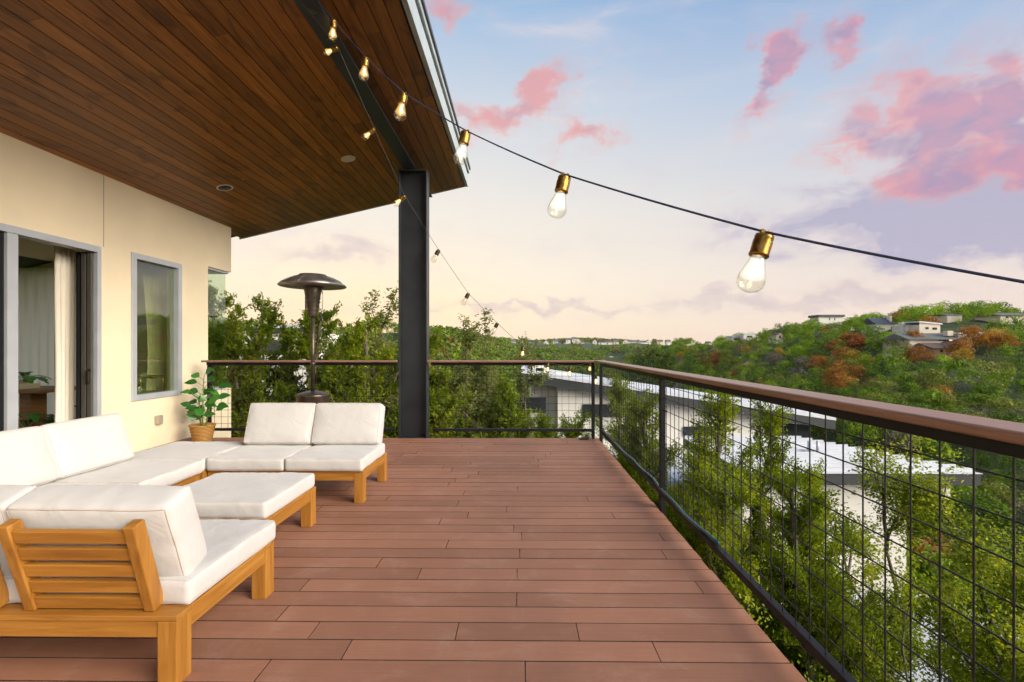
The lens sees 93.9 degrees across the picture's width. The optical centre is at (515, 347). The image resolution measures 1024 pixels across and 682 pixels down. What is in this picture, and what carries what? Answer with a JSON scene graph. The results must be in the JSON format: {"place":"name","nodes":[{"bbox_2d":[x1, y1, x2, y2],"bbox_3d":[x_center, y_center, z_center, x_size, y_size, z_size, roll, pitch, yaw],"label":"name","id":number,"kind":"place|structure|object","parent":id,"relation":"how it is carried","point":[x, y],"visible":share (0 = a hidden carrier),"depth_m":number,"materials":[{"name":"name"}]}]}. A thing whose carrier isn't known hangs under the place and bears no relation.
{"place":"outdoors","nodes":[
{"label":"outdoors","id":0,"kind":"place"},
{"bbox_2d":[0,0,470,452],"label":"house","id":1,"kind":"structure","parent":0,"point":[183,142],"depth_m":5.28,"materials":[{"name":"beige paint"}]},
{"bbox_2d":[18,412,54,428],"bbox_3d":[-6.575,1.087,6.451,0.816,0.505,0.731,0,0,45],"label":"monstera plant","id":2,"kind":"object","parent":1,"relation":"on","point":[34,417],"visible":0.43,"depth_m":6.41,"materials":[{"name":"green plant"}]},
{"bbox_2d":[18,386,75,427],"bbox_3d":[-7.370,0.968,7.104,1.440,0.745,0.840,0,0,1],"label":"dining table","id":3,"kind":"object","parent":1,"relation":"on","point":[33,400],"visible":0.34,"depth_m":6.98,"materials":[{"name":"brown wood"}]},
{"bbox_2d":[18,383,39,389],"bbox_3d":[-7.272,0.559,6.933,0.480,0.070,0.300,0,0,1],"label":"serving tray","id":4,"kind":"object","parent":3,"relation":"on","point":[27,385],"visible":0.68,"depth_m":6.94,"materials":[{"name":"beige wood"}]},
{"bbox_2d":[18,371,52,383],"bbox_3d":[-7.463,0.479,7.265,0.714,0.231,0.583,0,0,1],"label":"monstera plant","id":5,"kind":"object","parent":3,"relation":"on","point":[28,378],"visible":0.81,"depth_m":7.26,"materials":[{"name":"green plant"}]},
{"bbox_2d":[18,267,75,425],"bbox_3d":[-7.836,-0.015,7.869,1.650,2.610,0.060,0,0,1],"label":"curtain","id":6,"kind":"object","parent":1,"relation":"hanging from","point":[36,321],"visible":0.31,"depth_m":7.87,"materials":[{"name":"beige fabric"}]},
{"bbox_2d":[0,223,101,430],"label":"sliding door","id":7,"kind":"structure","parent":1,"relation":"in","point":[88,263],"depth_m":5.47,"materials":[{"name":"metal"}]},
{"bbox_2d":[54,245,74,422],"bbox_3d":[-5.252,0.030,5.571,0.064,2.580,0.270,0,0,-8],"label":"curtain","id":8,"kind":"object","parent":1,"relation":"hanging from","point":[64,307],"visible":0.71,"depth_m":5.54,"materials":[{"name":"fabric"}]},
{"bbox_2d":[137,375,164,393],"bbox_3d":[-5.345,0.830,6.681,0.360,0.940,0.740,0,0,1],"label":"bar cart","id":9,"kind":"object","parent":1,"relation":"on","point":[141,390],"visible":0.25,"depth_m":7.00,"materials":[{"name":"gold metal"}]},
{"bbox_2d":[142,262,166,390],"bbox_3d":[-5.430,0.020,7.314,0.056,2.600,0.534,0,0,22],"label":"curtain","id":10,"kind":"object","parent":1,"relation":"hanging from","point":[155,283],"visible":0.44,"depth_m":7.26,"materials":[{"name":"fabric"}]},
{"bbox_2d":[131,252,181,400],"bbox_3d":[-4.915,-0.268,6.518,0.122,1.899,0.891,0,0,1],"label":"window","id":11,"kind":"structure","parent":1,"relation":"in","point":[175,268],"depth_m":6.89,"materials":[{"name":"metal"}]},
{"bbox_2d":[300,0,596,381],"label":"string lights","id":12,"kind":"object","parent":1,"relation":"hanging from","point":[335,48],"visible":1,"depth_m":4.57,"materials":[{"name":"black metal"}]},
{"bbox_2d":[316,0,1023,292],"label":"string lights","id":13,"kind":"object","parent":1,"relation":"hanging from","point":[762,244],"visible":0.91,"depth_m":1.19,"materials":[{"name":"black metal"}]},
{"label":"deck frame","id":14,"kind":"structure","parent":1,"relation":"attached to","visible":0},
{"bbox_2d":[0,437,806,681],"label":"deck","id":15,"kind":"structure","parent":14,"relation":"on","point":[413,567],"depth_m":2.58,"materials":[{"name":"brown wood"}]},
{"bbox_2d":[0,413,202,486],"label":"loveseat","id":16,"kind":"object","parent":15,"relation":"on","point":[95,450],"visible":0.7,"depth_m":3.51,"materials":[{"name":"white fabric"}]},
{"bbox_2d":[0,485,275,681],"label":"loveseat","id":17,"kind":"object","parent":15,"relation":"on","point":[102,560],"visible":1,"depth_m":1.90,"materials":[{"name":"white fabric"}]},
{"bbox_2d":[129,441,245,479],"bbox_3d":[-3.064,1.138,4.485,0.809,0.404,0.799,0,0,1],"label":"corner seat","id":18,"kind":"object","parent":15,"relation":"on","point":[188,450],"visible":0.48,"depth_m":4.36,"materials":[{"name":"white fabric"}]},
{"bbox_2d":[180,367,230,441],"bbox_3d":[-4.418,0.807,6.842,0.640,1.065,0.456,0,0,-24],"label":"potted plant","id":19,"kind":"object","parent":15,"relation":"on","point":[201,432],"visible":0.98,"depth_m":6.76,"materials":[{"name":"green plant"}]},
{"bbox_2d":[184,472,315,526],"bbox_3d":[-1.907,1.138,3.302,0.764,0.404,0.724,0,0,1],"label":"ottoman","id":20,"kind":"object","parent":15,"relation":"on","point":[278,498],"visible":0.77,"depth_m":3.19,"materials":[{"name":"white fabric"}]},
{"bbox_2d":[206,403,386,502],"bbox_3d":[-1.979,0.943,4.519,1.360,0.793,0.864,0,0,1],"label":"loveseat","id":21,"kind":"object","parent":15,"relation":"on","point":[332,441],"visible":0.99,"depth_m":4.61,"materials":[{"name":"white fabric"}]},
{"bbox_2d":[277,273,346,403],"bbox_3d":[-2.552,0.204,6.029,0.812,2.272,0.812,0,0,1],"label":"patio heater","id":22,"kind":"object","parent":15,"relation":"on","point":[312,285],"visible":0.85,"depth_m":5.94,"materials":[{"name":"grey metal"}]},
{"bbox_2d":[201,360,594,438],"bbox_3d":[-1.732,0.887,7.090,5.815,1.405,0.140,0,0,1],"label":"railing","id":23,"kind":"object","parent":15,"relation":"attached to","point":[209,363],"visible":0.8,"depth_m":7.07,"materials":[{"name":"brown metal"}]},
{"bbox_2d":[398,169,429,437],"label":"steel column","id":24,"kind":"structure","parent":15,"relation":"on","point":[413,326],"depth_m":7.18,"materials":[{"name":"black metal"}]},
{"bbox_2d":[595,360,1023,681],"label":"railing","id":25,"kind":"object","parent":15,"relation":"attached to","point":[1002,437],"visible":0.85,"depth_m":1.86,"materials":[{"name":"brown metal"}]},
{"bbox_2d":[614,442,719,544],"bbox_3d":[1.233,1.183,4.436,0.056,0.031,3.100,0,0,1],"label":"rail","id":26,"kind":"object","parent":25,"relation":"on","point":[699,527],"visible":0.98,"depth_m":3.60,"materials":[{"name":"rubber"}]},
{"bbox_2d":[208,0,1023,344],"label":"sky","id":27,"kind":"structure","parent":0,"point":[895,128],"materials":[{"name":"blue"}]},
{"bbox_2d":[220,318,1023,560],"bbox_3d":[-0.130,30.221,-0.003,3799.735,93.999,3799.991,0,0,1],"label":"ground","id":28,"kind":"structure","parent":0,"point":[979,354],"depth_m":135.00,"materials":[{"name":"green plant"}]},
{"bbox_2d":[208,280,263,386],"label":"juniper tree","id":29,"kind":"object","parent":28,"relation":"on","point":[221,306],"visible":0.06,"depth_m":11.44,"materials":[{"name":"green plant"}]},
{"bbox_2d":[208,317,272,437],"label":"juniper tree","id":30,"kind":"object","parent":28,"relation":"on","point":[222,328],"visible":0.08,"depth_m":9.28,"materials":[{"name":"green plant"}]},
{"bbox_2d":[212,329,298,437],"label":"juniper tree","id":31,"kind":"object","parent":28,"relation":"on","point":[238,346],"visible":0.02,"depth_m":9.45,"materials":[{"name":"green plant"}]},
{"bbox_2d":[226,292,303,402],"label":"juniper tree","id":32,"kind":"object","parent":28,"relation":"on","point":[269,316],"visible":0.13,"depth_m":13.05,"materials":[{"name":"green plant"}]},
{"bbox_2d":[225,299,338,402],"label":"tree","id":33,"kind":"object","parent":28,"relation":"on","point":[272,347],"depth_m":34.58,"materials":[{"name":"green plant"}]},
{"bbox_2d":[269,300,369,402],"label":"juniper tree","id":34,"kind":"object","parent":28,"relation":"on","point":[327,330],"visible":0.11,"depth_m":11.44,"materials":[{"name":"green plant"}]},
{"bbox_2d":[264,309,386,423],"bbox_3d":[-4.630,2.748,12.555,4.124,7.600,4.200,0,0,0],"label":"juniper tree","id":35,"kind":"object","parent":28,"relation":"on","point":[293,379],"visible":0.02,"depth_m":11.80,"materials":[{"name":"green plant"}]},
{"bbox_2d":[305,310,398,427],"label":"juniper tree","id":36,"kind":"object","parent":28,"relation":"on","point":[365,377],"visible":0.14,"depth_m":9.95,"materials":[{"name":"green plant"}]},
{"bbox_2d":[343,281,500,437],"bbox_3d":[-2.633,2.615,13.653,4.849,8.773,5.407,0,0,-23],"label":"live oak","id":37,"kind":"object","parent":28,"relation":"on","point":[468,373],"visible":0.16,"depth_m":13.68,"materials":[{"name":"green plant"}]},
{"bbox_2d":[383,365,464,437],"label":"juniper tree","id":38,"kind":"object","parent":28,"relation":"on","point":[395,433],"visible":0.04,"depth_m":9.68,"materials":[{"name":"green plant"}]},
{"bbox_2d":[391,325,472,437],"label":"juniper tree","id":39,"kind":"object","parent":28,"relation":"on","point":[435,343],"visible":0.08,"depth_m":9.80,"materials":[{"name":"green plant"}]},
{"bbox_2d":[441,331,552,437],"bbox_3d":[-0.904,3.799,16.712,5.407,8.773,4.849,0,0,-42],"label":"live oak","id":40,"kind":"object","parent":28,"relation":"on","point":[521,386],"visible":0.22,"depth_m":16.20,"materials":[{"name":"green plant"}]},
{"bbox_2d":[470,374,532,679],"bbox_3d":[-0.571,4.894,9.725,2.737,8.700,3.553,0,0,-11],"label":"juniper tree","id":41,"kind":"object","parent":28,"relation":"on","point":[502,419],"visible":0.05,"depth_m":9.86,"materials":[{"name":"green plant"}]},
{"bbox_2d":[395,323,672,423],"bbox_3d":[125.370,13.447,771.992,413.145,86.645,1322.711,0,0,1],"label":"valley woodland","id":42,"kind":"object","parent":28,"relation":"on","point":[637,355],"visible":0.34,"depth_m":563.12,"materials":[{"name":"green plant"}]},
{"bbox_2d":[516,407,560,681],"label":"juniper tree","id":43,"kind":"object","parent":28,"relation":"on","point":[544,425],"visible":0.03,"depth_m":9.74,"materials":[{"name":"green plant"}]},
{"bbox_2d":[555,407,595,437],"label":"juniper tree","id":44,"kind":"object","parent":28,"relation":"on","point":[579,424],"visible":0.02,"depth_m":8.78,"materials":[{"name":"green plant"}]},
{"bbox_2d":[208,317,1023,637],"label":"slope woodland","id":45,"kind":"object","parent":28,"relation":"on","point":[932,549],"depth_m":28.23,"materials":[{"name":"green plant"}]},
{"bbox_2d":[585,371,676,521],"bbox_3d":[2.439,4.190,9.561,2.782,7.405,3.188,0,0,-28],"label":"juniper tree","id":46,"kind":"object","parent":28,"relation":"on","point":[611,430],"visible":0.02,"depth_m":9.98,"materials":[{"name":"green plant"}]},
{"bbox_2d":[614,427,680,519],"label":"juniper tree","id":47,"kind":"object","parent":28,"relation":"on","point":[645,486],"visible":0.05,"depth_m":8.24,"materials":[{"name":"green plant"}]},
{"bbox_2d":[603,385,707,545],"bbox_3d":[2.640,4.367,8.968,2.782,7.405,3.188,0,0,32],"label":"juniper tree","id":48,"kind":"object","parent":28,"relation":"on","point":[622,462],"visible":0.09,"depth_m":8.45,"materials":[{"name":"green plant"}]},
{"bbox_2d":[666,389,779,646],"bbox_3d":[2.730,4.164,7.568,2.921,7.405,3.348,0,0,-31],"label":"juniper tree","id":49,"kind":"object","parent":28,"relation":"on","point":[725,574],"visible":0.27,"depth_m":6.82,"materials":[{"name":"green plant"}]},
{"bbox_2d":[666,399,840,654],"bbox_3d":[3.714,4.437,7.659,2.869,7.405,2.504,0,0,-27],"label":"juniper tree","id":50,"kind":"object","parent":28,"relation":"on","point":[776,454],"visible":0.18,"depth_m":7.70,"materials":[{"name":"green plant"}]},
{"bbox_2d":[514,365,1019,681],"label":"modern house","id":51,"kind":"structure","parent":28,"relation":"on","point":[563,387],"depth_m":18.30,"materials":[{"name":"metal"}]},
{"bbox_2d":[514,397,545,412],"bbox_3d":[0.746,3.057,25.551,1.825,0.821,0.075,0,0,1],"label":"window","id":52,"kind":"structure","parent":51,"relation":"in","point":[531,399],"depth_m":25.51,"materials":[{"name":"black glass"}]},
{"bbox_2d":[583,404,647,416],"bbox_3d":[5.422,3.353,25.498,3.604,0.684,0.075,0,0,1],"label":"window","id":53,"kind":"structure","parent":51,"relation":"in","point":[585,406],"depth_m":25.47,"materials":[{"name":"black glass"}]},
{"bbox_2d":[766,422,808,436],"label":"window","id":54,"kind":"structure","parent":51,"relation":"in","point":[802,430],"depth_m":25.58,"materials":[{"name":"black glass"}]},
{"bbox_2d":[731,570,832,681],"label":"live oak","id":55,"kind":"object","parent":28,"relation":"on","point":[748,599],"visible":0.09,"depth_m":3.46,"materials":[{"name":"green plant"}]},
{"bbox_2d":[805,356,830,370],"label":"autumn oak","id":56,"kind":"object","parent":28,"relation":"on","point":[822,361],"visible":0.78,"depth_m":160.81,"materials":[{"name":"brown plant"}]},
{"bbox_2d":[743,456,893,681],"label":"juniper tree","id":57,"kind":"object","parent":28,"relation":"on","point":[794,648],"visible":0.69,"depth_m":6.54,"materials":[{"name":"green plant"}]},
{"bbox_2d":[808,315,844,332],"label":"house","id":58,"kind":"structure","parent":28,"relation":"on","point":[826,319],"depth_m":260.06,"materials":[{"name":"white paint"}]},
{"bbox_2d":[820,365,842,387],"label":"autumn oak","id":59,"kind":"object","parent":28,"relation":"on","point":[829,373],"visible":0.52,"depth_m":142.85,"materials":[{"name":"brown plant"}]},
{"bbox_2d":[821,372,851,392],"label":"autumn oak","id":60,"kind":"object","parent":28,"relation":"on","point":[836,377],"visible":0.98,"depth_m":130.12,"materials":[{"name":"orange plant"}]},
{"bbox_2d":[653,300,1023,570],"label":"hillside woodland","id":61,"kind":"object","parent":28,"relation":"on","point":[806,329],"visible":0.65,"depth_m":172.00,"materials":[{"name":"green plant"}]},
{"bbox_2d":[834,386,858,397],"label":"hillside tree","id":62,"kind":"object","parent":28,"relation":"on","point":[846,391],"visible":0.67,"depth_m":122.02,"materials":[{"name":"green plant"}]},
{"bbox_2d":[839,348,859,359],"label":"autumn oak","id":63,"kind":"object","parent":28,"relation":"on","point":[851,354],"visible":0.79,"depth_m":156.19,"materials":[{"name":"brown plant"}]},
{"bbox_2d":[836,364,866,379],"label":"autumn oak","id":64,"kind":"object","parent":28,"relation":"on","point":[854,372],"visible":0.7,"depth_m":139.26,"materials":[{"name":"brown plant"}]},
{"bbox_2d":[844,333,866,349],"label":"autumn oak","id":65,"kind":"object","parent":28,"relation":"on","point":[858,342],"visible":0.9,"depth_m":166.84,"materials":[{"name":"brown plant"}]},
{"bbox_2d":[834,420,881,445],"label":"hillside tree","id":66,"kind":"object","parent":28,"relation":"on","point":[852,431],"visible":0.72,"depth_m":99.30,"materials":[{"name":"green plant"}]},
{"bbox_2d":[800,543,931,681],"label":"live oak","id":67,"kind":"object","parent":28,"relation":"on","point":[869,655],"visible":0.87,"depth_m":5.87,"materials":[{"name":"green plant"}]},
{"bbox_2d":[860,392,887,402],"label":"hillside tree","id":68,"kind":"object","parent":28,"relation":"on","point":[871,397],"visible":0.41,"depth_m":108.09,"materials":[{"name":"green plant"}]},
{"bbox_2d":[861,316,894,333],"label":"house","id":69,"kind":"structure","parent":28,"relation":"on","point":[887,322],"depth_m":185.01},
{"bbox_2d":[798,434,965,681],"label":"live oak","id":70,"kind":"object","parent":28,"relation":"on","point":[852,539],"visible":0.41,"depth_m":7.59,"materials":[{"name":"green plant"}]},
{"bbox_2d":[868,379,899,395],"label":"hillside tree","id":71,"kind":"object","parent":28,"relation":"on","point":[888,384],"visible":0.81,"depth_m":115.80,"materials":[{"name":"green plant"}]},
{"bbox_2d":[873,427,903,451],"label":"hillside tree","id":72,"kind":"object","parent":28,"relation":"on","point":[881,431],"visible":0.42,"depth_m":97.39,"materials":[{"name":"green plant"}]},
{"bbox_2d":[877,397,913,406],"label":"hillside tree","id":73,"kind":"object","parent":28,"relation":"on","point":[898,401],"visible":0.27,"depth_m":101.03,"materials":[{"name":"green plant"}]},
{"bbox_2d":[891,322,910,332],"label":"house","id":74,"kind":"structure","parent":28,"relation":"on","point":[901,327],"depth_m":163.20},
{"bbox_2d":[890,370,919,394],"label":"hillside tree","id":75,"kind":"object","parent":28,"relation":"on","point":[904,376],"visible":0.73,"depth_m":118.42,"materials":[{"name":"green plant"}]},
{"bbox_2d":[883,431,932,457],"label":"tree","id":76,"kind":"object","parent":28,"relation":"on","point":[906,441],"visible":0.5,"depth_m":93.39,"materials":[{"name":"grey plant"}]},
{"bbox_2d":[896,380,920,397],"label":"hillside tree","id":77,"kind":"object","parent":28,"relation":"on","point":[909,386],"visible":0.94,"depth_m":112.49,"materials":[{"name":"green plant"}]},
{"bbox_2d":[901,344,934,364],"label":"autumn oak","id":78,"kind":"object","parent":28,"relation":"on","point":[921,351],"visible":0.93,"depth_m":136.17,"materials":[{"name":"brown plant"}]},
{"bbox_2d":[882,331,964,356],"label":"house","id":79,"kind":"structure","parent":28,"relation":"on","point":[933,337],"depth_m":148.66,"materials":[{"name":"grey"}]},
{"bbox_2d":[905,321,942,332],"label":"house","id":80,"kind":"structure","parent":28,"relation":"on","point":[926,327],"depth_m":157.53,"materials":[{"name":"beige paint"}]},
{"bbox_2d":[907,385,954,411],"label":"hillside tree","id":81,"kind":"object","parent":28,"relation":"on","point":[930,396],"visible":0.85,"depth_m":102.70,"materials":[{"name":"green plant"}]},
{"bbox_2d":[914,343,955,359],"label":"house","id":82,"kind":"structure","parent":28,"relation":"on","point":[936,348],"depth_m":141.62,"materials":[{"name":"brown"}]},
{"bbox_2d":[913,367,957,389],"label":"hillside tree","id":83,"kind":"object","parent":28,"relation":"on","point":[933,377],"visible":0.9,"depth_m":113.66,"materials":[{"name":"green plant"}]},
{"bbox_2d":[917,439,960,463],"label":"hillside tree","id":84,"kind":"object","parent":28,"relation":"on","point":[943,450],"visible":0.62,"depth_m":88.60,"materials":[{"name":"green plant"}]},
{"bbox_2d":[913,521,965,548],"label":"hillside tree","id":85,"kind":"object","parent":28,"relation":"on","point":[933,538],"visible":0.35,"depth_m":73.84,"materials":[{"name":"green plant"}]},
{"bbox_2d":[932,314,961,322],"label":"house","id":86,"kind":"structure","parent":28,"relation":"on","point":[946,318],"depth_m":169.19,"materials":[{"name":"grey"}]},
{"bbox_2d":[918,388,976,411],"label":"hillside tree","id":87,"kind":"object","parent":28,"relation":"on","point":[950,399],"visible":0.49,"depth_m":101.79,"materials":[{"name":"green plant"}]},
{"bbox_2d":[924,489,970,522],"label":"hillside tree","id":88,"kind":"object","parent":28,"relation":"on","point":[965,496],"visible":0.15,"depth_m":77.21,"materials":[{"name":"green plant"}]},
{"bbox_2d":[873,446,1023,681],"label":"live oak","id":89,"kind":"object","parent":28,"relation":"on","point":[956,629],"visible":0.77,"depth_m":6.38,"materials":[{"name":"green plant"}]},
{"bbox_2d":[941,339,977,355],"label":"autumn oak","id":90,"kind":"object","parent":28,"relation":"on","point":[956,345],"visible":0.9,"depth_m":135.43,"materials":[{"name":"brown plant"}]},
{"bbox_2d":[949,347,975,362],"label":"autumn oak","id":91,"kind":"object","parent":28,"relation":"on","point":[964,351],"visible":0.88,"depth_m":132.05,"materials":[{"name":"orange plant"}]},
{"bbox_2d":[938,485,992,523],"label":"hillside tree","id":92,"kind":"object","parent":28,"relation":"on","point":[958,487],"visible":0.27,"depth_m":77.38,"materials":[{"name":"green plant"}]},
{"bbox_2d":[946,508,999,536],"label":"hillside tree","id":93,"kind":"object","parent":28,"relation":"on","point":[979,520],"visible":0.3,"depth_m":74.57,"materials":[{"name":"green plant"}]},
{"bbox_2d":[956,325,994,355],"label":"autumn oak","id":94,"kind":"object","parent":28,"relation":"on","point":[972,337],"visible":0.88,"depth_m":138.58,"materials":[{"name":"orange plant"}]},
{"bbox_2d":[954,390,1004,411],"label":"hillside tree","id":95,"kind":"object","parent":28,"relation":"on","point":[977,398],"visible":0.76,"depth_m":102.12,"materials":[{"name":"green plant"}]},
{"bbox_2d":[967,451,997,472],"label":"hillside tree","id":96,"kind":"object","parent":28,"relation":"on","point":[981,456],"visible":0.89,"depth_m":86.54,"materials":[{"name":"green plant"}]},
{"bbox_2d":[955,494,1018,540],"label":"hillside tree","id":97,"kind":"object","parent":28,"relation":"on","point":[988,505],"visible":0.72,"depth_m":73.16,"materials":[{"name":"green plant"}]},
{"bbox_2d":[965,382,1012,413],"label":"hillside tree","id":98,"kind":"object","parent":28,"relation":"on","point":[990,389],"visible":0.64,"depth_m":103.96,"materials":[{"name":"green plant"}]},
{"bbox_2d":[975,332,1004,355],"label":"autumn oak","id":99,"kind":"object","parent":28,"relation":"on","point":[993,338],"visible":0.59,"depth_m":137.46,"materials":[{"name":"orange plant"}]},
{"bbox_2d":[974,379,1009,405],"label":"hillside tree","id":100,"kind":"object","parent":28,"relation":"on","point":[999,384],"visible":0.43,"depth_m":107.66,"materials":[{"name":"green plant"}]},
{"bbox_2d":[968,527,1023,679],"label":"live oak","id":101,"kind":"object","parent":28,"relation":"on","point":[1019,589],"visible":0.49,"depth_m":6.23,"materials":[{"name":"green plant"}]},
{"bbox_2d":[971,478,1023,514],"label":"hillside tree","id":102,"kind":"object","parent":28,"relation":"on","point":[1002,493],"visible":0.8,"depth_m":77.68,"materials":[{"name":"green plant"}]},
{"bbox_2d":[974,313,1023,323],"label":"house","id":103,"kind":"structure","parent":28,"relation":"on","point":[1000,316],"depth_m":161.51,"materials":[{"name":"grey"}]},
{"bbox_2d":[976,396,1023,416],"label":"hillside tree","id":104,"kind":"object","parent":28,"relation":"on","point":[1008,404],"visible":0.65,"depth_m":97.06,"materials":[{"name":"green plant"}]},
{"bbox_2d":[985,410,1023,422],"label":"hillside tree","id":105,"kind":"object","parent":28,"relation":"on","point":[1012,417],"visible":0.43,"depth_m":91.64,"materials":[{"name":"green plant"}]},
{"bbox_2d":[988,468,1023,485],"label":"hillside tree","id":106,"kind":"object","parent":28,"relation":"on","point":[1001,479],"visible":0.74,"depth_m":82.53,"materials":[{"name":"green plant"}]},
{"bbox_2d":[989,333,1022,350],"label":"autumn oak","id":107,"kind":"object","parent":28,"relation":"on","point":[1011,342],"visible":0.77,"depth_m":136.26,"materials":[{"name":"orange plant"}]},
{"bbox_2d":[996,454,1023,469],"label":"hillside tree","id":108,"kind":"object","parent":28,"relation":"on","point":[1008,461],"visible":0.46,"depth_m":83.56,"materials":[{"name":"green plant"}]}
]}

